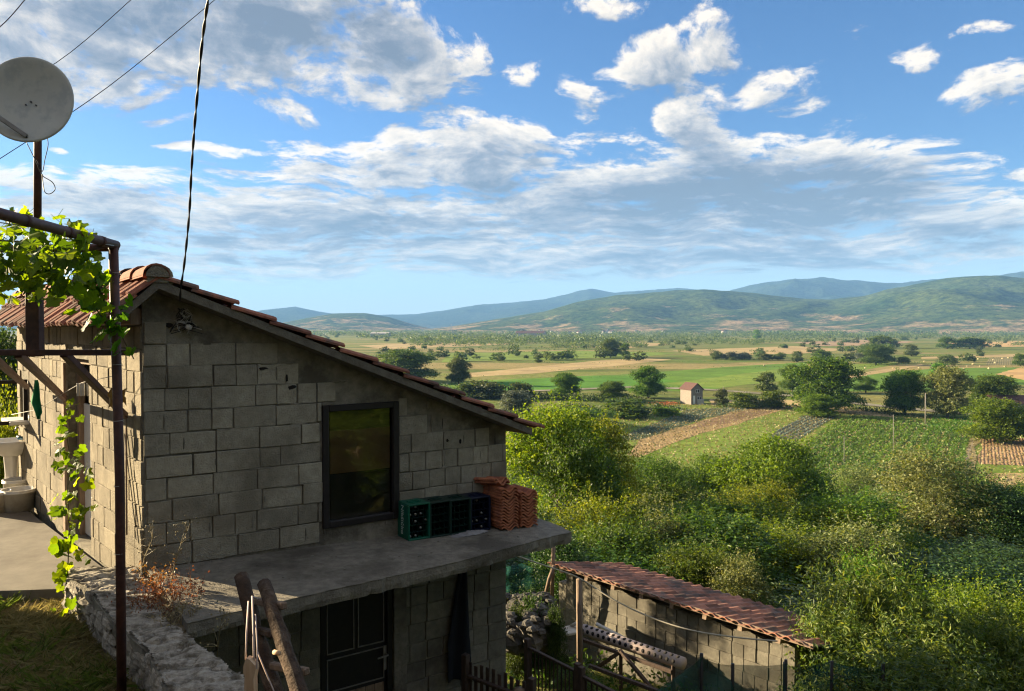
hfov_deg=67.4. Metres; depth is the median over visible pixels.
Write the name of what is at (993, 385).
broadleaf tree
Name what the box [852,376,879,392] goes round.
broadleaf tree
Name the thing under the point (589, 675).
shrub
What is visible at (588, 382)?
field
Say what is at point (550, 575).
leaning pole
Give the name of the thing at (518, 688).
fence stump
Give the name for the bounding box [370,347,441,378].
broadleaf tree
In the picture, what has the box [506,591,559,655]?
rubble heap
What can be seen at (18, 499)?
bucket
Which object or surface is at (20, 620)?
grass
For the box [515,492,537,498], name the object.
roof tile
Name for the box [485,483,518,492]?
roof tile
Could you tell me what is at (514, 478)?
shrub
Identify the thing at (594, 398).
hedge growth
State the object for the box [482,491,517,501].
roof tile
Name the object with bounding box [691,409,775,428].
field
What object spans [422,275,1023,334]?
hills
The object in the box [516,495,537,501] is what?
roof tile
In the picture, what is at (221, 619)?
dry stalk
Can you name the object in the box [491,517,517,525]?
roof tile
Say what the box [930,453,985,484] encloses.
shrub
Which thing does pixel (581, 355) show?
field
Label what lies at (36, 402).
green rag
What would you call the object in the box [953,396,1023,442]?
broadleaf tree
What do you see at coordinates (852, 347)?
tree
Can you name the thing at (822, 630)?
shrub
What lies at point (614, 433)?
broadleaf tree
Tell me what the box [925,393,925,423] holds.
utility pole
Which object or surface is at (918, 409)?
road
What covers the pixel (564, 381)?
broadleaf tree
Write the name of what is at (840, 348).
tree
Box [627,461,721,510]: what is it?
shrub
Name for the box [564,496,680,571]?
shrub
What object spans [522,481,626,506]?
shrub
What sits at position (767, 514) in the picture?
shrub
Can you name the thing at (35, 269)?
grapevine
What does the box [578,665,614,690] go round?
picket fence
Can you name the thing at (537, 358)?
broadleaf tree
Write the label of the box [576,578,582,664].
wooden post
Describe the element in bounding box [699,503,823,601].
shrub
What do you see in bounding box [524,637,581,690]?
picket fence
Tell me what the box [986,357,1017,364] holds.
field
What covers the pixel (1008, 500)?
broadleaf tree
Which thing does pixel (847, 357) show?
tree
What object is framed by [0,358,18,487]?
shrub
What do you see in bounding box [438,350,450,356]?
tree
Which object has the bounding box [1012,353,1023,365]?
broadleaf tree
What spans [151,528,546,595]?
grit
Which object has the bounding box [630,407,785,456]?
field
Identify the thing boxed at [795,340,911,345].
field
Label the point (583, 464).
broadleaf tree
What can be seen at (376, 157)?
sky
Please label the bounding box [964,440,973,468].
path
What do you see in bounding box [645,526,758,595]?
shrub
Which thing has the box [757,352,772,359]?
broadleaf tree
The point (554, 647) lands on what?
shrub
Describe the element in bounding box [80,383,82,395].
clothes peg
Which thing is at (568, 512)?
shrub
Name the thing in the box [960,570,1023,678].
shrub
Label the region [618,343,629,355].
broadleaf tree
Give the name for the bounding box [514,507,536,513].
roof tile
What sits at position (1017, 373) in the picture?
field
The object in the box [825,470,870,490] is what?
shrub
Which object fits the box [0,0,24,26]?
overhead wire
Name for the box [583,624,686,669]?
perforated pipe
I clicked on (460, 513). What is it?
beer crate
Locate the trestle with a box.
[583,638,674,690]
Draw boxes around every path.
[709,399,894,416]
[850,364,922,377]
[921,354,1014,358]
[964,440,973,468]
[965,436,981,476]
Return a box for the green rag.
[31,380,41,418]
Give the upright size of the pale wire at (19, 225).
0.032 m
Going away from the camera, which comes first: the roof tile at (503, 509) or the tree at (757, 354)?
the roof tile at (503, 509)
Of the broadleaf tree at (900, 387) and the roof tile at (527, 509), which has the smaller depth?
the roof tile at (527, 509)
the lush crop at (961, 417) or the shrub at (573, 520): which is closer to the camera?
the shrub at (573, 520)
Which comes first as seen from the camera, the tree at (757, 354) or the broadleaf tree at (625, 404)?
the broadleaf tree at (625, 404)
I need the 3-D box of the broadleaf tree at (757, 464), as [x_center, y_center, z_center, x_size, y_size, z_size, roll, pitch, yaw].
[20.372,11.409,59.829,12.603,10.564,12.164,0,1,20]
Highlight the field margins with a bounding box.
[444,350,1023,438]
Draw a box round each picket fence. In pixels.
[461,652,535,690]
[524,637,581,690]
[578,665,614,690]
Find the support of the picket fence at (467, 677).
on the ground at (926, 347)
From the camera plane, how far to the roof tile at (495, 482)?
8.59 m
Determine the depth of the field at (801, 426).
158.89 m
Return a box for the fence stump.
[514,686,523,690]
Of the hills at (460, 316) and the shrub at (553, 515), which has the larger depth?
the hills at (460, 316)
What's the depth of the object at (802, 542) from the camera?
25.18 m
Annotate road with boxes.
[528,386,973,413]
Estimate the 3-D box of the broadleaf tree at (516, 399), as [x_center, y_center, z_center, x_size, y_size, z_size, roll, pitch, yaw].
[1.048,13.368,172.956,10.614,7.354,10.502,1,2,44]
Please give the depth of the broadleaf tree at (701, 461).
63.31 m
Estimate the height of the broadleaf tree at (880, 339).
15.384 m
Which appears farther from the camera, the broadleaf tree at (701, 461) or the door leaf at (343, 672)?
the broadleaf tree at (701, 461)
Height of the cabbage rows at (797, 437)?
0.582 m
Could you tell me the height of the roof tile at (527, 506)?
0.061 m
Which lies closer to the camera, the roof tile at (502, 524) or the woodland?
the roof tile at (502, 524)
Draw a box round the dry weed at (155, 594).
[107,565,209,616]
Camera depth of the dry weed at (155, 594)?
6.08 m
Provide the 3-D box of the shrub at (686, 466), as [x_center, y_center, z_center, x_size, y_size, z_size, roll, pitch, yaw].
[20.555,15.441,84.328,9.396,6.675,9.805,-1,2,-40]
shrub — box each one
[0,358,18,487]
[506,465,542,484]
[506,470,558,505]
[506,546,592,567]
[506,591,533,681]
[508,520,713,591]
[511,579,561,674]
[514,501,642,564]
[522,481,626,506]
[524,523,602,610]
[536,470,662,541]
[536,482,598,521]
[537,508,607,522]
[540,592,572,682]
[548,658,608,690]
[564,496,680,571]
[608,482,730,548]
[620,480,707,513]
[622,491,704,572]
[623,455,668,486]
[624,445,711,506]
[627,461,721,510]
[638,500,813,605]
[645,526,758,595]
[674,462,709,488]
[692,540,786,607]
[693,479,821,531]
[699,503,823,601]
[734,501,861,565]
[744,553,1023,686]
[766,474,928,566]
[769,502,938,597]
[779,529,989,690]
[780,581,898,674]
[794,604,1020,690]
[815,481,921,541]
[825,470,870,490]
[830,528,910,619]
[833,482,898,511]
[855,545,999,589]
[855,576,1023,690]
[873,561,958,618]
[877,515,966,558]
[886,532,1023,607]
[906,490,966,522]
[910,535,1023,594]
[913,478,961,499]
[913,555,1023,689]
[916,505,992,545]
[926,578,1021,606]
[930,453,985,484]
[933,474,992,489]
[933,582,1023,690]
[938,470,1013,489]
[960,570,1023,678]
[993,508,1023,551]
[1002,475,1023,491]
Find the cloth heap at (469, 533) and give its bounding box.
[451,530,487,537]
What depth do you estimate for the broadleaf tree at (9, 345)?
25.95 m
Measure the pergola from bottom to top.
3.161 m
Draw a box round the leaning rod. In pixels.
[125,429,127,534]
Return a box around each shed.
[0,263,571,690]
[547,561,865,685]
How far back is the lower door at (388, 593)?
8.13 m
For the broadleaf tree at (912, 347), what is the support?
on the ground at (926, 347)
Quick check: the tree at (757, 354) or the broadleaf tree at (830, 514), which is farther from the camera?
the tree at (757, 354)
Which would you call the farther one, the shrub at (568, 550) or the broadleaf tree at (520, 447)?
the broadleaf tree at (520, 447)
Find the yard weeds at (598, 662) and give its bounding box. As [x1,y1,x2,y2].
[506,649,670,690]
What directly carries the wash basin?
on the terrace
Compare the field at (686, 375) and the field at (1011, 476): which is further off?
the field at (686, 375)
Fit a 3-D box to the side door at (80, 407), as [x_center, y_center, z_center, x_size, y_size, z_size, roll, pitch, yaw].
[-4.657,1.167,8.516,0.070,2.050,1.000,-1,2,-42]
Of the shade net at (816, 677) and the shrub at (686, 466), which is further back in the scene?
the shrub at (686, 466)
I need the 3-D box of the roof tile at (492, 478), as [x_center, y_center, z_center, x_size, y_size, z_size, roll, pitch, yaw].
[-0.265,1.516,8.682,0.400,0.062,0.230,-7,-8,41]
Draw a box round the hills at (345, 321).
[283,313,430,331]
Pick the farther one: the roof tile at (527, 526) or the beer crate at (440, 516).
the roof tile at (527, 526)
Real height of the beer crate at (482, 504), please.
0.385 m
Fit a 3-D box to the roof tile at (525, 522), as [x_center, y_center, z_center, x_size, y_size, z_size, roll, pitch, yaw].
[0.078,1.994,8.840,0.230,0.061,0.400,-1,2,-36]
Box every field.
[359,342,516,348]
[441,362,806,391]
[442,351,673,361]
[471,358,670,376]
[478,376,676,390]
[563,342,667,347]
[609,405,1023,491]
[622,407,741,439]
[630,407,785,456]
[668,362,896,387]
[674,346,843,355]
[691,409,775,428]
[769,415,833,442]
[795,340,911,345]
[831,367,1023,390]
[928,417,972,431]
[952,341,1023,346]
[977,438,1023,464]
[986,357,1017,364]
[987,473,1023,488]
[997,367,1023,379]
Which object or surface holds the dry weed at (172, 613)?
on the soil pocket
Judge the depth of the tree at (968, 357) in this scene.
456.67 m
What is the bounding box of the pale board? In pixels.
[562,625,576,635]
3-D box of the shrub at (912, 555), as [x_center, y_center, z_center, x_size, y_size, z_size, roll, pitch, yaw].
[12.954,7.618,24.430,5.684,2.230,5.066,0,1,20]
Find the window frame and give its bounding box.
[322,401,398,528]
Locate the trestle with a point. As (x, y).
(622, 654)
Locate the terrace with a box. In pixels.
[0,511,100,602]
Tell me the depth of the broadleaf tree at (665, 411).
177.54 m
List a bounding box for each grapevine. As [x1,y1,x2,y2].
[0,205,115,314]
[47,397,97,617]
[78,270,135,358]
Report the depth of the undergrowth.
12.20 m
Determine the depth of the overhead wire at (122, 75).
12.39 m
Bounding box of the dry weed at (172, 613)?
[146,589,203,626]
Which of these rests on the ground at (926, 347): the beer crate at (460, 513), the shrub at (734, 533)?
the shrub at (734, 533)
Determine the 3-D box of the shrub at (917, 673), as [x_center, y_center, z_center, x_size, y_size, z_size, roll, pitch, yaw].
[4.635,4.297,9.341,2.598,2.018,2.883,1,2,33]
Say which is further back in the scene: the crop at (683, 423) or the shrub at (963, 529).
the crop at (683, 423)
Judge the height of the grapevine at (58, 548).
1.931 m
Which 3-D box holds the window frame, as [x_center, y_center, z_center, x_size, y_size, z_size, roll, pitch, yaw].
[-1.561,1.215,7.939,0.835,1.240,0.080,-1,2,-34]
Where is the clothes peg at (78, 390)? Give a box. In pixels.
[77,383,79,395]
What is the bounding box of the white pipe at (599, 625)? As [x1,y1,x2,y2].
[595,622,626,637]
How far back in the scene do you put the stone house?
205.98 m
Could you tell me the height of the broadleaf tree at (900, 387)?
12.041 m
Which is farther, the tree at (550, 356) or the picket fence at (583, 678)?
the tree at (550, 356)
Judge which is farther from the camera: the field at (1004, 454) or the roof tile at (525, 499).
the field at (1004, 454)
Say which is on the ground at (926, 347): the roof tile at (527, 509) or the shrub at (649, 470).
the shrub at (649, 470)
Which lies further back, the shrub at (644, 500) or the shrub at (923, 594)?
the shrub at (644, 500)
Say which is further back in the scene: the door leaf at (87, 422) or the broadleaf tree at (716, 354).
the broadleaf tree at (716, 354)
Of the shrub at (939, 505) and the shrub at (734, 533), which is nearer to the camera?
the shrub at (734, 533)
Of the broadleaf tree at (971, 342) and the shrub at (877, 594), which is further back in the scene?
the broadleaf tree at (971, 342)
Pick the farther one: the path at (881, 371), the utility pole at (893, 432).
the path at (881, 371)
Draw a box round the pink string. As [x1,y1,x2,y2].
[245,596,273,690]
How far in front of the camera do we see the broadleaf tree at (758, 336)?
1370.42 m
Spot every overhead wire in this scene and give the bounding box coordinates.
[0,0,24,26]
[0,0,214,158]
[54,0,130,63]
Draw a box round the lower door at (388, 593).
[320,589,392,690]
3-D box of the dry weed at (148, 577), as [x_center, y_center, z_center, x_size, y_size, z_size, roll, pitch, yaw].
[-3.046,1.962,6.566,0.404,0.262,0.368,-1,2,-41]
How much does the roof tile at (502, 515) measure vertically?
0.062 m
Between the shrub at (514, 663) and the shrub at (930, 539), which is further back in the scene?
the shrub at (930, 539)
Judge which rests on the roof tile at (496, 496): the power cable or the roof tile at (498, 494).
the roof tile at (498, 494)
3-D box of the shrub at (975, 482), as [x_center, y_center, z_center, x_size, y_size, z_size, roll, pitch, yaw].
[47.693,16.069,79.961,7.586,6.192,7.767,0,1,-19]
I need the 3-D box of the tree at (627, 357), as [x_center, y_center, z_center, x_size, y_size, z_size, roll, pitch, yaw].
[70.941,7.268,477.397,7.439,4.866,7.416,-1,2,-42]
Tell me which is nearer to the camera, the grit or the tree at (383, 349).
the grit
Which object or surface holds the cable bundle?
attached to the block shed at (252, 435)
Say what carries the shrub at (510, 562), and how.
on the ground at (926, 347)
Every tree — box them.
[0,325,18,430]
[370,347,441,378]
[379,346,388,351]
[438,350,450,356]
[446,356,472,383]
[453,351,469,359]
[453,381,483,398]
[463,347,474,355]
[468,379,508,398]
[489,352,505,359]
[496,355,503,360]
[496,390,536,415]
[505,344,521,354]
[506,385,636,521]
[507,381,537,397]
[530,420,636,524]
[533,355,542,362]
[543,351,553,359]
[547,354,561,360]
[547,371,583,396]
[554,406,622,428]
[556,349,578,358]
[572,403,647,519]
[593,346,606,357]
[595,380,630,398]
[598,338,624,357]
[598,397,657,418]
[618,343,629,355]
[621,353,631,360]
[625,492,771,532]
[628,364,669,397]
[629,351,647,360]
[650,406,683,416]
[675,447,731,501]
[694,424,846,512]
[701,472,807,529]
[711,351,719,359]
[712,388,729,404]
[720,351,738,358]
[727,391,765,408]
[736,351,752,359]
[752,329,760,338]
[752,348,763,354]
[752,372,779,392]
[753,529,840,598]
[754,351,764,356]
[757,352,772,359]
[759,388,787,407]
[773,352,784,359]
[776,461,851,511]
[777,363,805,390]
[777,491,930,551]
[783,353,870,410]
[790,350,803,361]
[793,393,843,417]
[813,350,833,359]
[827,455,887,498]
[836,345,844,351]
[841,352,857,359]
[844,345,858,350]
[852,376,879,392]
[853,353,864,362]
[853,486,928,511]
[854,344,896,364]
[856,432,1022,548]
[863,334,901,347]
[877,367,931,412]
[885,347,898,362]
[895,355,910,362]
[903,343,919,355]
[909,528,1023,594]
[913,364,980,417]
[928,362,948,380]
[934,336,957,348]
[935,354,959,364]
[942,469,1023,548]
[951,336,991,348]
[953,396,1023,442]
[955,353,976,361]
[964,373,1023,405]
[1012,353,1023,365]
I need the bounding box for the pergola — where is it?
[0,208,127,690]
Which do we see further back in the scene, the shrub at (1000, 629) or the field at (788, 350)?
the field at (788, 350)
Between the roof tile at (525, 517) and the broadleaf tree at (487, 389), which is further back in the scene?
the broadleaf tree at (487, 389)
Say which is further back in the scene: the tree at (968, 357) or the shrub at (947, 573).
the tree at (968, 357)
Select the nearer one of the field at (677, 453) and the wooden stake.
the wooden stake
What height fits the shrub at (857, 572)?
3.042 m
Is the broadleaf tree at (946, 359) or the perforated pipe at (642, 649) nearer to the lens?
the perforated pipe at (642, 649)
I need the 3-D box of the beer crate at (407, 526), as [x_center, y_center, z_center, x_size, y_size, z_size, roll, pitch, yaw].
[-1.039,1.834,8.124,0.261,0.385,0.272,-1,2,-34]
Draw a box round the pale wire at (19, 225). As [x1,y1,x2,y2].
[0,222,113,245]
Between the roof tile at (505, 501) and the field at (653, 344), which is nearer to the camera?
the roof tile at (505, 501)
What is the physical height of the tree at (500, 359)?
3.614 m
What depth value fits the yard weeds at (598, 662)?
11.91 m
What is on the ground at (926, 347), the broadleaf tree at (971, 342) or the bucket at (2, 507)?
the broadleaf tree at (971, 342)
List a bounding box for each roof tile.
[473,476,507,482]
[474,479,509,485]
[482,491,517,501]
[483,485,518,495]
[483,488,518,498]
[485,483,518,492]
[491,497,518,504]
[491,500,518,507]
[491,502,518,510]
[491,505,518,513]
[491,508,517,516]
[491,511,517,519]
[491,514,518,522]
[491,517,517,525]
[491,520,517,528]
[491,523,518,530]
[513,484,536,495]
[514,504,537,510]
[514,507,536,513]
[514,510,537,516]
[514,518,536,524]
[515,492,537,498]
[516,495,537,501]
[516,521,537,527]
[517,501,537,507]
[518,498,537,504]
[518,513,536,519]
[518,515,537,522]
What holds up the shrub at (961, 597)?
on the ground at (926, 347)
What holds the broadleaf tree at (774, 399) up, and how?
on the ground at (926, 347)
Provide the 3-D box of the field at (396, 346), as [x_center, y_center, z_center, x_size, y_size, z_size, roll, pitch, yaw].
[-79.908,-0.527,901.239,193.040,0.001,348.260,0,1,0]
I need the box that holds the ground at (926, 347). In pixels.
[0,331,1023,690]
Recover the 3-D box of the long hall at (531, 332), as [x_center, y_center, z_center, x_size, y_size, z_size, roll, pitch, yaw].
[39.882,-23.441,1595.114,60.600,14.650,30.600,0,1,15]
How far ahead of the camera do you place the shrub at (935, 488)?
77.83 m
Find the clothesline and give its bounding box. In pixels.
[11,376,111,414]
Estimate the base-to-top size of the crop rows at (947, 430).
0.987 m
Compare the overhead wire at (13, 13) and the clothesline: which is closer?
the clothesline
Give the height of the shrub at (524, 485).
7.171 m
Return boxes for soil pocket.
[144,576,185,632]
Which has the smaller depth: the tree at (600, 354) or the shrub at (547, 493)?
the shrub at (547, 493)
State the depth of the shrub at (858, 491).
41.96 m
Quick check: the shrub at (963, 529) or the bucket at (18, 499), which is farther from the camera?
the shrub at (963, 529)
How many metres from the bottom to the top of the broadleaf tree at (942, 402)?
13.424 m
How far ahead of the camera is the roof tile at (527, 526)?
8.68 m
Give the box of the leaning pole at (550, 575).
[545,565,555,591]
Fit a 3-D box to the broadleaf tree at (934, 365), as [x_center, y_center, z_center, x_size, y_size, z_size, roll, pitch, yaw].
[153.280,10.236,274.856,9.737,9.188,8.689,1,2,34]
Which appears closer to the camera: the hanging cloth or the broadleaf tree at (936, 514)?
the hanging cloth
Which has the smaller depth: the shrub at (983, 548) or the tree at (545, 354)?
the shrub at (983, 548)
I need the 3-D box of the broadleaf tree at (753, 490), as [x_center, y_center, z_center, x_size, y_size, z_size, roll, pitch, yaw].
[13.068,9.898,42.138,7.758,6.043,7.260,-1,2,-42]
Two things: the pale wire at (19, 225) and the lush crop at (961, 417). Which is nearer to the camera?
the pale wire at (19, 225)
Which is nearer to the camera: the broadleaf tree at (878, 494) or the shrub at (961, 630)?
the shrub at (961, 630)
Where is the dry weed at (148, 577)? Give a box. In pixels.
[131,558,182,586]
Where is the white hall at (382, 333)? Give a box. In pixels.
[370,332,390,336]
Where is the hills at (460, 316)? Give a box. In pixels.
[0,288,695,330]
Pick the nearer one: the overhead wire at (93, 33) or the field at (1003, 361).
the overhead wire at (93, 33)
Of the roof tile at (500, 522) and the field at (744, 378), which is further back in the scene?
the field at (744, 378)
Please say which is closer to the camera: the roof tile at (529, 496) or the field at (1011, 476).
the roof tile at (529, 496)
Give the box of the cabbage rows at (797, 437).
[763,415,836,440]
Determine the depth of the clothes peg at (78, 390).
7.15 m
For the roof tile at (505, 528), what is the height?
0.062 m
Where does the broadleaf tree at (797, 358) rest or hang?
on the ground at (926, 347)
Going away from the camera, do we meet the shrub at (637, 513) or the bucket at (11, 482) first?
the bucket at (11, 482)
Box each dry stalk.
[137,520,168,564]
[167,515,198,591]
[200,600,242,656]
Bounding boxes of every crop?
[622,406,755,439]
[926,416,974,431]
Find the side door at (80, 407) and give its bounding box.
[76,358,90,535]
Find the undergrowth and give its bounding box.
[506,471,1023,690]
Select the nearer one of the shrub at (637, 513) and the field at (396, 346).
the shrub at (637, 513)
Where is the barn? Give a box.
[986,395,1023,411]
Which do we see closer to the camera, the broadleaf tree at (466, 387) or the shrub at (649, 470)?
the shrub at (649, 470)
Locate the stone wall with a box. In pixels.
[61,566,243,690]
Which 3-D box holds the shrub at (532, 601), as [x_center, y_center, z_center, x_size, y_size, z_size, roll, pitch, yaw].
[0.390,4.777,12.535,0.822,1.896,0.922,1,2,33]
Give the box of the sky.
[0,0,1023,314]
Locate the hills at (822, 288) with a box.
[730,271,1023,299]
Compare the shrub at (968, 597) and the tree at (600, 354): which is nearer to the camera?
the shrub at (968, 597)
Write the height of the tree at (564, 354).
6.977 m
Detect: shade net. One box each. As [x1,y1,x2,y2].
[506,563,550,593]
[656,653,787,690]
[783,660,884,690]
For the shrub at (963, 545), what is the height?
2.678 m
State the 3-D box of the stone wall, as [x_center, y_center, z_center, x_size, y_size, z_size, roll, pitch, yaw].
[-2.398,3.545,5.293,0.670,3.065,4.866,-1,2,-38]
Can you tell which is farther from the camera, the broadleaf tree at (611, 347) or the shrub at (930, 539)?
the broadleaf tree at (611, 347)
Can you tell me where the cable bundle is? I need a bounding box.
[169,308,201,333]
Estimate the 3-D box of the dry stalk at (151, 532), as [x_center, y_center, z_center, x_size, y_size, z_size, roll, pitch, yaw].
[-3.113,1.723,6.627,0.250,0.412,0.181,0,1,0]
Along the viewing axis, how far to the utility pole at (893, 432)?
123.50 m
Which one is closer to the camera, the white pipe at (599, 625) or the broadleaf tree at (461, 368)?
the white pipe at (599, 625)
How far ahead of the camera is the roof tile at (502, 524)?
8.52 m
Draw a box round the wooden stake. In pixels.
[243,656,258,690]
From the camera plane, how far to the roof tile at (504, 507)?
8.53 m
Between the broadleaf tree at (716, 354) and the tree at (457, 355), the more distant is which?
the broadleaf tree at (716, 354)
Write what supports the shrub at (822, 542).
on the ground at (926, 347)
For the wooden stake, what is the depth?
3.08 m
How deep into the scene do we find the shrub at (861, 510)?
29.64 m
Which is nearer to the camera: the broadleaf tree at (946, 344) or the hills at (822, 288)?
the broadleaf tree at (946, 344)
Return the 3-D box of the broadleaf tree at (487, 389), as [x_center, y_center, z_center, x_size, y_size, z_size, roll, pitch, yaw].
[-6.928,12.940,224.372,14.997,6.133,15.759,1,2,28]
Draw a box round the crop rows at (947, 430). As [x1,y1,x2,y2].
[805,415,969,474]
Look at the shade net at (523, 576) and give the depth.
15.50 m
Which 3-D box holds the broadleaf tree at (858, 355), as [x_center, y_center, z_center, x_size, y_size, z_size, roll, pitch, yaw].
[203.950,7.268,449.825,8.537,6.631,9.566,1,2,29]
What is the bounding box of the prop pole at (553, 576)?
[550,546,555,596]
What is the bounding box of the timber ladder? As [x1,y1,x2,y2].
[234,572,309,690]
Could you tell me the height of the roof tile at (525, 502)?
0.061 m
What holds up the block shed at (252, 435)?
on the ground at (926, 347)
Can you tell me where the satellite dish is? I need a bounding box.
[0,57,73,217]
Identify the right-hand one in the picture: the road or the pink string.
the road
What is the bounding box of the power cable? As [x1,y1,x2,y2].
[179,0,208,300]
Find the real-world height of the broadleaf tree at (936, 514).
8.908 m
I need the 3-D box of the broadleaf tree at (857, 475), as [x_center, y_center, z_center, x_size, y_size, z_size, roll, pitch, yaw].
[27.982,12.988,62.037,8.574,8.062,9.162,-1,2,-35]
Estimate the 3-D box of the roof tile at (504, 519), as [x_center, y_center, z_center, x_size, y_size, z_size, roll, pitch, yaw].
[-0.131,1.924,8.669,0.230,0.062,0.400,-1,2,-33]
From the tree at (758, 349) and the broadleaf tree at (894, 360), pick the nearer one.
the broadleaf tree at (894, 360)
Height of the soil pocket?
2.800 m
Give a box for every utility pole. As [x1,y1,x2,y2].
[893,415,893,450]
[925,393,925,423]
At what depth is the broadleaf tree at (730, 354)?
492.15 m
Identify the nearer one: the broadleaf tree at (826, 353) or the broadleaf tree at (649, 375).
the broadleaf tree at (649, 375)
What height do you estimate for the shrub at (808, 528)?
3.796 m
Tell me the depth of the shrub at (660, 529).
23.78 m
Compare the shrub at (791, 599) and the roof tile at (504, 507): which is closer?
the roof tile at (504, 507)
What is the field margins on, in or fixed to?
on the ground at (926, 347)
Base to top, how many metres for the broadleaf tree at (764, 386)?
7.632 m
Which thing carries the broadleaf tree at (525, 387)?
on the ground at (926, 347)
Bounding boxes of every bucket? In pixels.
[0,486,35,512]
[0,488,11,512]
[1,476,25,487]
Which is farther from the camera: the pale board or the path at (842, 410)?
the path at (842, 410)
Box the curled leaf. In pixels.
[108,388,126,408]
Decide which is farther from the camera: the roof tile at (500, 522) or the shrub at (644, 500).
the shrub at (644, 500)
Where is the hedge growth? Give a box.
[439,383,905,418]
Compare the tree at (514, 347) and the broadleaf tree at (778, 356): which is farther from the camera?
the tree at (514, 347)
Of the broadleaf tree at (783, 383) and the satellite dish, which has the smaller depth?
the satellite dish
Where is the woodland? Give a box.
[311,329,1023,351]
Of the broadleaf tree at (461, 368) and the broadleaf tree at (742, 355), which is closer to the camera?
the broadleaf tree at (461, 368)
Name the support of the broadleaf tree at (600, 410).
on the ground at (926, 347)
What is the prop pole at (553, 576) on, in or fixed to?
attached to the shed at (677, 602)
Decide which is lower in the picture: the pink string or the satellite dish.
the pink string
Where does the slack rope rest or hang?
attached to the wooden post
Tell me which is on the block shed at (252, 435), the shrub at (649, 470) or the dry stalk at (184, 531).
the dry stalk at (184, 531)
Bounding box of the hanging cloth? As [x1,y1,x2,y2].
[448,572,470,682]
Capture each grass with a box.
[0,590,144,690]
[0,597,144,690]
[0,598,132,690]
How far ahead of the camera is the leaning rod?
6.93 m
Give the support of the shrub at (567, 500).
on the ground at (926, 347)
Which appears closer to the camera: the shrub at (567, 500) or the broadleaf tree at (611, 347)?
the shrub at (567, 500)
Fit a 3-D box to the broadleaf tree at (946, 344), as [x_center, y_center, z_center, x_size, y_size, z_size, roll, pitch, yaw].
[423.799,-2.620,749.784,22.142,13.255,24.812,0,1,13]
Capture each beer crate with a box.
[398,498,429,540]
[420,496,450,537]
[441,494,470,534]
[461,492,490,529]
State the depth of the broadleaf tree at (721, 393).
201.94 m
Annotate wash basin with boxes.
[0,427,24,477]
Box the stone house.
[679,382,703,404]
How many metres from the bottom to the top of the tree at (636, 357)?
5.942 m
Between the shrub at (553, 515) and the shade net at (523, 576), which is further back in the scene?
the shrub at (553, 515)
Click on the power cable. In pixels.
(196, 106)
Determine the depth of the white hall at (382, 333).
1640.07 m
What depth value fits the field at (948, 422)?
165.49 m
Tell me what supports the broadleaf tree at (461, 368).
on the ground at (926, 347)
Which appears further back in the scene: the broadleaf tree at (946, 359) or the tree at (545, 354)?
the tree at (545, 354)
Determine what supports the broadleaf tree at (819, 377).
on the ground at (926, 347)
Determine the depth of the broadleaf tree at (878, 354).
422.50 m
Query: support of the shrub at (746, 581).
on the ground at (926, 347)
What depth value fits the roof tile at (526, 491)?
8.74 m
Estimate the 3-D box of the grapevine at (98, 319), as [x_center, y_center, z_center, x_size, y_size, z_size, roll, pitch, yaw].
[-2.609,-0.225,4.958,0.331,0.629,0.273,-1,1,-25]
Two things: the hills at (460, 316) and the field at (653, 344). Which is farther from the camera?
the hills at (460, 316)
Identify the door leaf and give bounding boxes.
[84,403,91,536]
[326,591,385,690]
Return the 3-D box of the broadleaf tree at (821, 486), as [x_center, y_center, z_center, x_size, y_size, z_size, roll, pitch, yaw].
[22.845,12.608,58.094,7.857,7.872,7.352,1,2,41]
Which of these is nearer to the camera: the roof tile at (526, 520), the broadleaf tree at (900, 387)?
the roof tile at (526, 520)
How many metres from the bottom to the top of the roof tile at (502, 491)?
0.062 m
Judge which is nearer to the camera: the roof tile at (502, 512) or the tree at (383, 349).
the roof tile at (502, 512)
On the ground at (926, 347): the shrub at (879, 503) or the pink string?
the shrub at (879, 503)
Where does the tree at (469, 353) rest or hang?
on the field at (581, 355)
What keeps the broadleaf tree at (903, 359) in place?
on the ground at (926, 347)
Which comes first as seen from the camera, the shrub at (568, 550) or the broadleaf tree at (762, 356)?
the shrub at (568, 550)
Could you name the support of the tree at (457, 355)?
on the field at (581, 355)
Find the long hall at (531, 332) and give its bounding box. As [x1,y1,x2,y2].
[515,331,546,337]
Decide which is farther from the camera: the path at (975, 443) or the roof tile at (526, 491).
the path at (975, 443)
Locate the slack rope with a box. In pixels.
[517,556,777,641]

